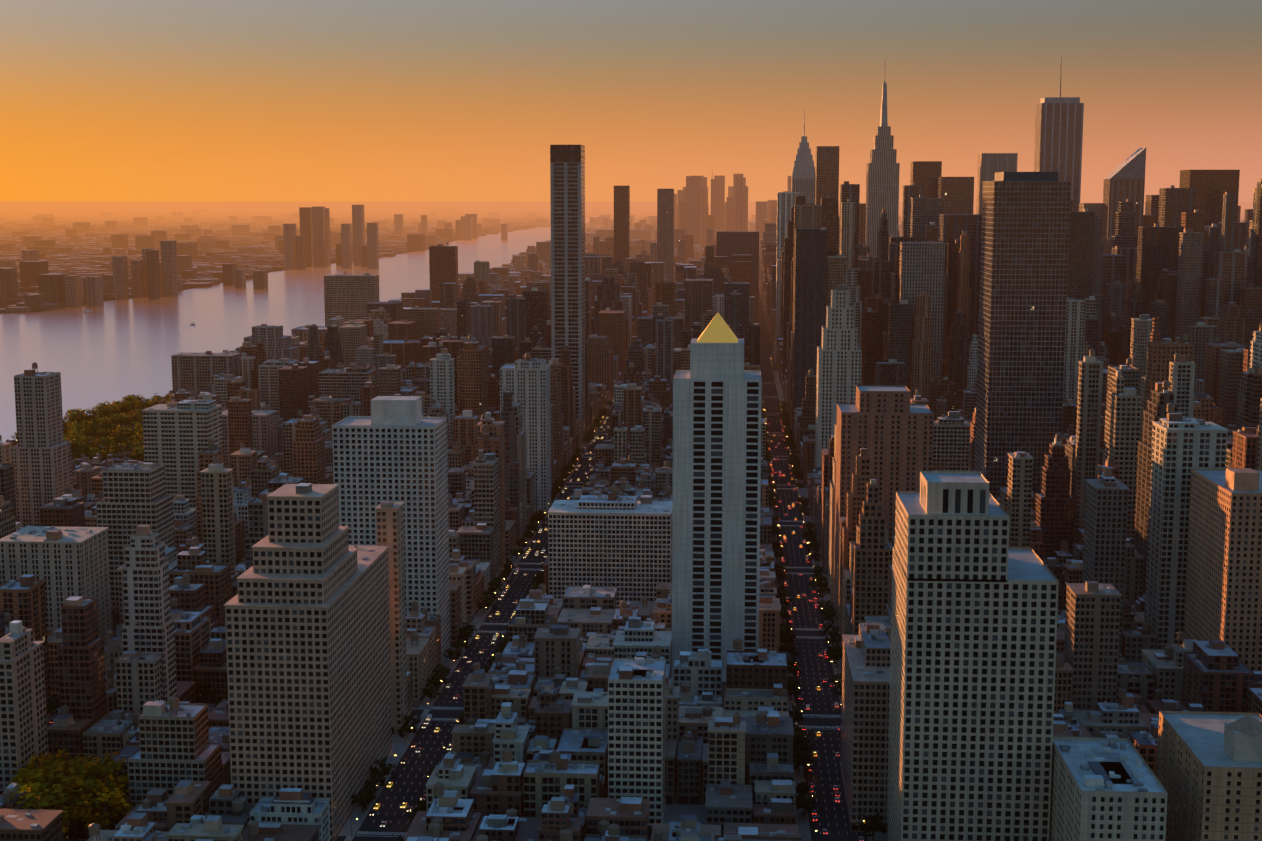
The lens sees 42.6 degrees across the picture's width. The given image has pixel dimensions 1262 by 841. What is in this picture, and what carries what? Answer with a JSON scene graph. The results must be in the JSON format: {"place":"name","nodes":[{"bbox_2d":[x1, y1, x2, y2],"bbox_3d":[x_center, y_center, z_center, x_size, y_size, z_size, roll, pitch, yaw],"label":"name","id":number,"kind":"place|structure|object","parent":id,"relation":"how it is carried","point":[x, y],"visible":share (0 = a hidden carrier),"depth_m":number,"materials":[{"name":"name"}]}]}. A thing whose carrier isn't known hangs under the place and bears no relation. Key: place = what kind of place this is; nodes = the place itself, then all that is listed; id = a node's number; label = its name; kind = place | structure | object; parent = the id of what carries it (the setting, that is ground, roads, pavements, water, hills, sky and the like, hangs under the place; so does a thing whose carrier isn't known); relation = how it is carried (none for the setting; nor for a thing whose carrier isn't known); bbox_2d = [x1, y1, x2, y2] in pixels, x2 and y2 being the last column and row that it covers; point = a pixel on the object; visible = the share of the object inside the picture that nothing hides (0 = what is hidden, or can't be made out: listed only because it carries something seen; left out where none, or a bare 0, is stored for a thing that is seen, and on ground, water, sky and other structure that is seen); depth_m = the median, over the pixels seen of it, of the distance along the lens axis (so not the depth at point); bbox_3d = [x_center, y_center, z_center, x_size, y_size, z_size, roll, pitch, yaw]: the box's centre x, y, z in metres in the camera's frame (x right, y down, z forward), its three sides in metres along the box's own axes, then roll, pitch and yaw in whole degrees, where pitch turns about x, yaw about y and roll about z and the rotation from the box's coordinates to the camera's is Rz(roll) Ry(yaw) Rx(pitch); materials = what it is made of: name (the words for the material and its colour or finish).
{"place":"outdoors","nodes":[
{"label":"outdoors","id":0,"kind":"place"},
{"bbox_2d":[0,216,599,441],"bbox_3d":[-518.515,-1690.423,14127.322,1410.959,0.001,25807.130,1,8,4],"label":"river","id":1,"kind":"structure","parent":0,"point":[113,350],"depth_m":3311.45,"materials":[{"name":"white liquid"}]},
{"bbox_2d":[47,255,867,840],"bbox_3d":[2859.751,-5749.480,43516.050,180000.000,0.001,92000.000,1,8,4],"label":"road","id":2,"kind":"structure","parent":0,"point":[411,777],"depth_m":888.68,"materials":[{"name":"grey asphalt"}]},
{"bbox_2d":[22,768,117,831],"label":"tree","id":3,"kind":"object","parent":2,"relation":"on","point":[70,780],"visible":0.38,"depth_m":657.66,"materials":[{"name":"green plant"}]},
{"bbox_2d":[63,421,86,433],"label":"tree","id":4,"kind":"object","parent":2,"relation":"on","point":[70,427],"visible":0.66,"depth_m":1721.94,"materials":[{"name":"green plant"}]},
{"bbox_2d":[66,410,88,422],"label":"tree","id":5,"kind":"object","parent":2,"relation":"on","point":[71,412],"visible":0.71,"depth_m":1803.41,"materials":[{"name":"green plant"}]},
{"bbox_2d":[69,414,91,424],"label":"tree","id":6,"kind":"object","parent":2,"relation":"on","point":[77,421],"visible":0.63,"depth_m":1791.05,"materials":[{"name":"green plant"}]},
{"bbox_2d":[106,405,123,415],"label":"tree","id":7,"kind":"object","parent":2,"relation":"on","point":[114,411],"visible":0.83,"depth_m":1872.52,"materials":[{"name":"green plant"}]},
{"bbox_2d":[133,399,153,410],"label":"tree","id":8,"kind":"object","parent":2,"relation":"on","point":[143,404],"visible":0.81,"depth_m":1922.83,"materials":[{"name":"green plant"}]},
{"bbox_2d":[47,371,886,840],"bbox_3d":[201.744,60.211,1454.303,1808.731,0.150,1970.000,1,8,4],"label":"sidewalks","id":9,"kind":"structure","parent":2,"relation":"on","point":[675,811],"depth_m":775.61,"materials":[{"name":"grey concrete"}]},
{"bbox_2d":[6,756,83,793],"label":"tree","id":10,"kind":"object","parent":9,"relation":"on","point":[20,775],"visible":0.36,"depth_m":665.62,"materials":[{"name":"green plant"}]},
{"bbox_2d":[28,751,67,769],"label":"tree","id":11,"kind":"object","parent":9,"relation":"on","point":[45,758],"visible":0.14,"depth_m":692.06,"materials":[{"name":"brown plant"}]},
{"bbox_2d":[46,701,57,715],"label":"tree","id":12,"kind":"object","parent":9,"relation":"on","point":[48,706],"visible":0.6,"depth_m":807.15,"materials":[{"name":"brown plant"}]},
{"bbox_2d":[48,695,59,711],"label":"tree","id":13,"kind":"object","parent":9,"relation":"on","point":[57,700],"visible":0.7,"depth_m":816.84,"materials":[{"name":"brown plant"}]},
{"bbox_2d":[10,776,103,822],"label":"tree","id":14,"kind":"object","parent":9,"relation":"on","point":[35,785],"visible":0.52,"depth_m":643.87,"materials":[{"name":"green plant"}]},
{"bbox_2d":[24,756,89,801],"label":"tree","id":15,"kind":"object","parent":9,"relation":"on","point":[69,761],"visible":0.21,"depth_m":674.71,"materials":[{"name":"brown plant"}]},
{"bbox_2d":[25,786,91,820],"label":"tree","id":16,"kind":"object","parent":9,"relation":"on","point":[54,802],"visible":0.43,"depth_m":641.22,"materials":[{"name":"green plant"}]},
{"bbox_2d":[32,749,112,807],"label":"tree","id":17,"kind":"object","parent":9,"relation":"on","point":[50,769],"visible":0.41,"depth_m":665.18,"materials":[{"name":"green plant"}]},
{"bbox_2d":[17,769,129,840],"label":"tree","id":18,"kind":"object","parent":9,"relation":"on","point":[65,821],"visible":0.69,"depth_m":650.15,"materials":[{"name":"green plant"}]},
{"bbox_2d":[65,428,85,441],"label":"tree","id":19,"kind":"object","parent":9,"relation":"on","point":[74,435],"visible":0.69,"depth_m":1660.10,"materials":[{"name":"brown plant"}]},
{"bbox_2d":[63,817,88,837],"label":"tree","id":20,"kind":"object","parent":9,"relation":"on","point":[80,825],"visible":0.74,"depth_m":653.60,"materials":[{"name":"green plant"}]},
{"bbox_2d":[71,438,92,451],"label":"tree","id":21,"kind":"object","parent":9,"relation":"on","point":[75,443],"visible":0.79,"depth_m":1598.71,"materials":[{"name":"green plant"}]},
{"bbox_2d":[73,424,95,437],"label":"tree","id":22,"kind":"object","parent":9,"relation":"on","point":[87,432],"visible":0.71,"depth_m":1706.41,"materials":[{"name":"green plant"}]},
{"bbox_2d":[64,751,119,797],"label":"tree","id":23,"kind":"object","parent":9,"relation":"on","point":[90,759],"visible":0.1,"depth_m":695.14,"materials":[{"name":"green plant"}]},
{"bbox_2d":[68,757,128,815],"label":"tree","id":24,"kind":"object","parent":9,"relation":"on","point":[107,770],"visible":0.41,"depth_m":667.32,"materials":[{"name":"green plant"}]},
{"bbox_2d":[87,417,110,436],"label":"tree","id":25,"kind":"object","parent":9,"relation":"on","point":[103,421],"visible":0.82,"depth_m":1752.03,"materials":[{"name":"green plant"}]},
{"bbox_2d":[89,447,115,460],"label":"tree","id":26,"kind":"object","parent":9,"relation":"on","point":[105,454],"visible":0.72,"depth_m":1555.11,"materials":[{"name":"green plant"}]},
{"bbox_2d":[75,787,133,834],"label":"tree","id":27,"kind":"object","parent":9,"relation":"on","point":[103,815],"visible":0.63,"depth_m":649.93,"materials":[{"name":"green plant"}]},
{"bbox_2d":[83,752,129,810],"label":"tree","id":28,"kind":"object","parent":9,"relation":"on","point":[108,761],"visible":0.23,"depth_m":683.99,"materials":[{"name":"green plant"}]},
{"bbox_2d":[99,427,119,437],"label":"tree","id":29,"kind":"object","parent":9,"relation":"on","point":[108,431],"visible":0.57,"depth_m":1687.68,"materials":[{"name":"green plant"}]},
{"bbox_2d":[101,435,119,445],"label":"tree","id":30,"kind":"object","parent":9,"relation":"on","point":[110,440],"visible":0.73,"depth_m":1654.54,"materials":[{"name":"green plant"}]},
{"bbox_2d":[111,413,129,426],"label":"tree","id":31,"kind":"object","parent":9,"relation":"on","point":[120,415],"visible":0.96,"depth_m":1801.48,"materials":[{"name":"green plant"}]},
{"bbox_2d":[119,441,142,451],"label":"tree","id":32,"kind":"object","parent":9,"relation":"on","point":[130,447],"visible":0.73,"depth_m":1616.52,"materials":[{"name":"green plant"}]},
{"bbox_2d":[127,433,143,446],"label":"tree","id":33,"kind":"object","parent":9,"relation":"on","point":[135,436],"visible":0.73,"depth_m":1645.82,"materials":[{"name":"green plant"}]},
{"bbox_2d":[351,790,374,813],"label":"tree","id":34,"kind":"object","parent":9,"relation":"on","point":[366,797],"visible":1,"depth_m":684.06,"materials":[{"name":"green plant"}]},
{"bbox_2d":[359,786,380,798],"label":"tree","id":35,"kind":"object","parent":9,"relation":"on","point":[368,789],"visible":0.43,"depth_m":694.67,"materials":[{"name":"green plant"}]},
{"bbox_2d":[364,777,387,792],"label":"tree","id":36,"kind":"object","parent":9,"relation":"on","point":[371,782],"visible":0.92,"depth_m":704.12,"materials":[{"name":"green plant"}]},
{"bbox_2d":[370,755,397,783],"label":"tree","id":37,"kind":"object","parent":9,"relation":"on","point":[382,771],"visible":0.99,"depth_m":716.30,"materials":[{"name":"green plant"}]},
{"bbox_2d":[396,725,421,739],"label":"tree","id":38,"kind":"object","parent":9,"relation":"on","point":[402,729],"visible":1,"depth_m":775.36,"materials":[{"name":"green plant"}]},
{"bbox_2d":[402,711,421,731],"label":"tree","id":39,"kind":"object","parent":9,"relation":"on","point":[417,720],"visible":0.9,"depth_m":788.22,"materials":[{"name":"green plant"}]},
{"bbox_2d":[405,802,425,820],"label":"tree","id":40,"kind":"object","parent":9,"relation":"on","point":[417,809],"visible":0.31,"depth_m":667.29,"materials":[{"name":"green plant"}]},
{"bbox_2d":[415,795,426,810],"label":"tree","id":41,"kind":"object","parent":9,"relation":"on","point":[424,803],"visible":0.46,"depth_m":680.45,"materials":[{"name":"green plant"}]},
{"bbox_2d":[421,684,439,701],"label":"tree","id":42,"kind":"object","parent":9,"relation":"on","point":[428,693],"visible":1,"depth_m":833.57,"materials":[{"name":"green plant"}]},
{"bbox_2d":[426,675,444,691],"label":"tree","id":43,"kind":"object","parent":9,"relation":"on","point":[435,681],"visible":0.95,"depth_m":848.91,"materials":[{"name":"green plant"}]},
{"bbox_2d":[432,664,450,679],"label":"tree","id":44,"kind":"object","parent":9,"relation":"on","point":[443,669],"visible":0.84,"depth_m":865.88,"materials":[{"name":"green plant"}]},
{"bbox_2d":[441,648,462,663],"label":"tree","id":45,"kind":"object","parent":9,"relation":"on","point":[456,653],"visible":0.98,"depth_m":903.02,"materials":[{"name":"green plant"}]},
{"bbox_2d":[453,639,468,653],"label":"tree","id":46,"kind":"object","parent":9,"relation":"on","point":[462,643],"visible":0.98,"depth_m":922.91,"materials":[{"name":"green plant"}]},
{"bbox_2d":[456,631,473,643],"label":"tree","id":47,"kind":"object","parent":9,"relation":"on","point":[464,637],"visible":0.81,"depth_m":934.13,"materials":[{"name":"green plant"}]},
{"bbox_2d":[459,622,477,635],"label":"tree","id":48,"kind":"object","parent":9,"relation":"on","point":[466,628],"visible":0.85,"depth_m":945.23,"materials":[{"name":"green plant"}]},
{"bbox_2d":[477,594,496,613],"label":"tree","id":49,"kind":"object","parent":9,"relation":"on","point":[485,603],"visible":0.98,"depth_m":1010.95,"materials":[{"name":"green plant"}]},
{"bbox_2d":[482,588,498,600],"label":"tree","id":50,"kind":"object","parent":9,"relation":"on","point":[490,594],"visible":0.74,"depth_m":1032.35,"materials":[{"name":"green plant"}]},
{"bbox_2d":[487,578,504,593],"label":"tree","id":51,"kind":"object","parent":9,"relation":"on","point":[491,584],"visible":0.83,"depth_m":1054.22,"materials":[{"name":"green plant"}]},
{"bbox_2d":[510,547,524,561],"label":"tree","id":52,"kind":"object","parent":9,"relation":"on","point":[520,551],"visible":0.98,"depth_m":1157.45,"materials":[{"name":"green plant"}]},
{"bbox_2d":[516,537,528,549],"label":"tree","id":53,"kind":"object","parent":9,"relation":"on","point":[522,540],"visible":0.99,"depth_m":1189.52,"materials":[{"name":"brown plant"}]},
{"bbox_2d":[531,574,543,584],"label":"tree","id":54,"kind":"object","parent":9,"relation":"on","point":[540,579],"visible":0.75,"depth_m":1069.55,"materials":[{"name":"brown plant"}]},
{"bbox_2d":[530,514,545,523],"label":"tree","id":55,"kind":"object","parent":9,"relation":"on","point":[536,517],"visible":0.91,"depth_m":1273.57,"materials":[{"name":"brown plant"}]},
{"bbox_2d":[0,179,1261,840],"bbox_3d":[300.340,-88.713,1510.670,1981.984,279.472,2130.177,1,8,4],"label":"city","id":56,"kind":"object","parent":9,"relation":"on","point":[1162,377],"visible":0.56,"depth_m":949.83},
{"bbox_2d":[0,55,1261,840],"bbox_3d":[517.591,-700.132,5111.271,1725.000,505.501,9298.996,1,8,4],"label":"buildings","id":57,"kind":"structure","parent":9,"relation":"on","point":[948,691],"depth_m":835.82,"materials":[{"name":"grey concrete"}]},
{"bbox_2d":[771,524,783,538],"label":"tree","id":58,"kind":"object","parent":9,"relation":"on","point":[774,530],"visible":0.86,"depth_m":1233.72,"materials":[{"name":"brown plant"}]},
{"bbox_2d":[771,538,785,550],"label":"tree","id":59,"kind":"object","parent":9,"relation":"on","point":[775,543],"visible":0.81,"depth_m":1178.51,"materials":[{"name":"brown plant"}]},
{"bbox_2d":[773,549,784,561],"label":"tree","id":60,"kind":"object","parent":9,"relation":"on","point":[780,553],"visible":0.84,"depth_m":1155.85,"materials":[{"name":"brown plant"}]},
{"bbox_2d":[775,568,788,580],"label":"tree","id":61,"kind":"object","parent":9,"relation":"on","point":[780,573],"visible":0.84,"depth_m":1090.80,"materials":[{"name":"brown plant"}]},
{"bbox_2d":[775,563,789,580],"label":"tree","id":62,"kind":"object","parent":9,"relation":"on","point":[780,566],"visible":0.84,"depth_m":1098.94,"materials":[{"name":"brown plant"}]},
{"bbox_2d":[776,589,791,605],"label":"tree","id":63,"kind":"object","parent":9,"relation":"on","point":[780,595],"visible":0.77,"depth_m":1020.15,"materials":[{"name":"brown plant"}]},
{"bbox_2d":[780,609,790,621],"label":"tree","id":64,"kind":"object","parent":9,"relation":"on","point":[783,614],"visible":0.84,"depth_m":988.13,"materials":[{"name":"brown plant"}]},
{"bbox_2d":[777,644,798,661],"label":"tree","id":65,"kind":"object","parent":9,"relation":"on","point":[787,648],"visible":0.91,"depth_m":907.21,"materials":[{"name":"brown plant"}]},
{"bbox_2d":[780,622,795,644],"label":"tree","id":66,"kind":"object","parent":9,"relation":"on","point":[789,629],"visible":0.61,"depth_m":938.59,"materials":[{"name":"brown plant"}]},
{"bbox_2d":[780,630,796,645],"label":"tree","id":67,"kind":"object","parent":9,"relation":"on","point":[784,634],"visible":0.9,"depth_m":929.59,"materials":[{"name":"brown plant"}]},
{"bbox_2d":[787,657,802,676],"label":"tree","id":68,"kind":"object","parent":9,"relation":"on","point":[790,669],"visible":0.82,"depth_m":870.37,"materials":[{"name":"brown plant"}]},
{"bbox_2d":[787,679,802,699],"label":"tree","id":69,"kind":"object","parent":9,"relation":"on","point":[792,685],"visible":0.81,"depth_m":836.62,"materials":[{"name":"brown plant"}]},
{"bbox_2d":[788,705,803,727],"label":"tree","id":70,"kind":"object","parent":9,"relation":"on","point":[796,716],"visible":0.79,"depth_m":790.48,"materials":[{"name":"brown plant"}]},
{"bbox_2d":[791,470,803,483],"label":"tree","id":71,"kind":"object","parent":9,"relation":"on","point":[797,474],"visible":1,"depth_m":1468.78,"materials":[{"name":"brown plant"}]},
{"bbox_2d":[793,730,809,745],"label":"tree","id":72,"kind":"object","parent":9,"relation":"on","point":[796,740],"visible":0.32,"depth_m":757.35,"materials":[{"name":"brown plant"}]},
{"bbox_2d":[795,780,810,799],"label":"tree","id":73,"kind":"object","parent":9,"relation":"on","point":[803,789],"visible":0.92,"depth_m":698.98,"materials":[{"name":"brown plant"}]},
{"bbox_2d":[793,749,813,772],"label":"tree","id":74,"kind":"object","parent":9,"relation":"on","point":[799,760],"visible":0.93,"depth_m":731.09,"materials":[{"name":"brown plant"}]},
{"bbox_2d":[793,730,814,758],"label":"tree","id":75,"kind":"object","parent":9,"relation":"on","point":[803,744],"visible":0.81,"depth_m":743.99,"materials":[{"name":"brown plant"}]},
{"bbox_2d":[798,507,810,518],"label":"tree","id":76,"kind":"object","parent":9,"relation":"on","point":[805,514],"visible":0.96,"depth_m":1309.67,"materials":[{"name":"brown plant"}]},
{"bbox_2d":[795,793,820,816],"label":"tree","id":77,"kind":"object","parent":9,"relation":"on","point":[805,804],"visible":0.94,"depth_m":678.78,"materials":[{"name":"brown plant"}]},
{"bbox_2d":[801,527,816,537],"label":"tree","id":78,"kind":"object","parent":9,"relation":"on","point":[810,531],"visible":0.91,"depth_m":1219.55,"materials":[{"name":"brown plant"}]},
{"bbox_2d":[805,541,819,553],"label":"tree","id":79,"kind":"object","parent":9,"relation":"on","point":[813,548],"visible":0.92,"depth_m":1177.01,"materials":[{"name":"green plant"}]},
{"bbox_2d":[806,550,821,565],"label":"tree","id":80,"kind":"object","parent":9,"relation":"on","point":[814,556],"visible":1,"depth_m":1144.45,"materials":[{"name":"green plant"}]},
{"bbox_2d":[809,572,827,586],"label":"tree","id":81,"kind":"object","parent":9,"relation":"on","point":[818,578],"visible":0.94,"depth_m":1072.71,"materials":[{"name":"green plant"}]},
{"bbox_2d":[811,580,827,587],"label":"tree","id":82,"kind":"object","parent":9,"relation":"on","point":[824,584],"visible":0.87,"depth_m":1065.61,"materials":[{"name":"green plant"}]},
{"bbox_2d":[816,587,829,599],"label":"tree","id":83,"kind":"object","parent":9,"relation":"on","point":[821,590],"visible":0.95,"depth_m":1042.87,"materials":[{"name":"green plant"}]},
{"bbox_2d":[818,598,833,610],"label":"tree","id":84,"kind":"object","parent":9,"relation":"on","point":[827,603],"visible":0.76,"depth_m":1009.97,"materials":[{"name":"green plant"}]},
{"bbox_2d":[819,606,835,615],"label":"tree","id":85,"kind":"object","parent":9,"relation":"on","point":[827,609],"visible":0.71,"depth_m":997.16,"materials":[{"name":"green plant"}]},
{"bbox_2d":[818,620,838,636],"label":"tree","id":86,"kind":"object","parent":9,"relation":"on","point":[829,627],"visible":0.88,"depth_m":950.57,"materials":[{"name":"green plant"}]},
{"bbox_2d":[820,610,837,624],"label":"tree","id":87,"kind":"object","parent":9,"relation":"on","point":[827,616],"visible":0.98,"depth_m":984.48,"materials":[{"name":"green plant"}]},
{"bbox_2d":[824,629,840,644],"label":"tree","id":88,"kind":"object","parent":9,"relation":"on","point":[835,639],"visible":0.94,"depth_m":931.01,"materials":[{"name":"green plant"}]},
{"bbox_2d":[827,645,842,667],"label":"tree","id":89,"kind":"object","parent":9,"relation":"on","point":[838,653],"visible":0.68,"depth_m":893.27,"materials":[{"name":"green plant"}]},
{"bbox_2d":[831,673,841,685],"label":"tree","id":90,"kind":"object","parent":9,"relation":"on","point":[836,677],"visible":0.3,"depth_m":849.06,"materials":[{"name":"green plant"}]},
{"bbox_2d":[832,683,841,698],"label":"tree","id":91,"kind":"object","parent":9,"relation":"on","point":[837,691],"visible":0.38,"depth_m":837.77,"materials":[{"name":"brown plant"}]},
{"bbox_2d":[858,813,887,840],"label":"tree","id":92,"kind":"object","parent":9,"relation":"on","point":[872,824],"visible":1,"depth_m":655.07,"materials":[{"name":"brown plant"}]},
{"bbox_2d":[346,383,847,837],"bbox_3d":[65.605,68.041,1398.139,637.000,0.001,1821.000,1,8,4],"label":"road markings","id":93,"kind":"object","parent":2,"relation":"on","point":[514,609],"visible":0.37,"depth_m":845.96,"materials":[{"name":"white paint"}]},
{"bbox_2d":[388,203,1252,356],"bbox_3d":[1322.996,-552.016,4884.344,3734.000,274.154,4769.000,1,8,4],"label":"city","id":94,"kind":"object","parent":2,"relation":"on","point":[640,275],"visible":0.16,"depth_m":3135.18},
{"bbox_2d":[0,202,1252,313],"bbox_3d":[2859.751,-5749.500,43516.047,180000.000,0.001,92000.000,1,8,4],"label":"land","id":95,"kind":"structure","parent":0,"point":[639,210],"depth_m":40322.76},
{"bbox_2d":[0,205,1243,312],"bbox_3d":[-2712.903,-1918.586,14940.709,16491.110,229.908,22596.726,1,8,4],"label":"shore city","id":96,"kind":"object","parent":95,"relation":"on","point":[142,254],"visible":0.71,"depth_m":7128.54},
{"bbox_2d":[0,0,1261,201],"label":"sky","id":97,"kind":"structure","parent":0,"point":[101,100],"materials":[{"name":"orange"}]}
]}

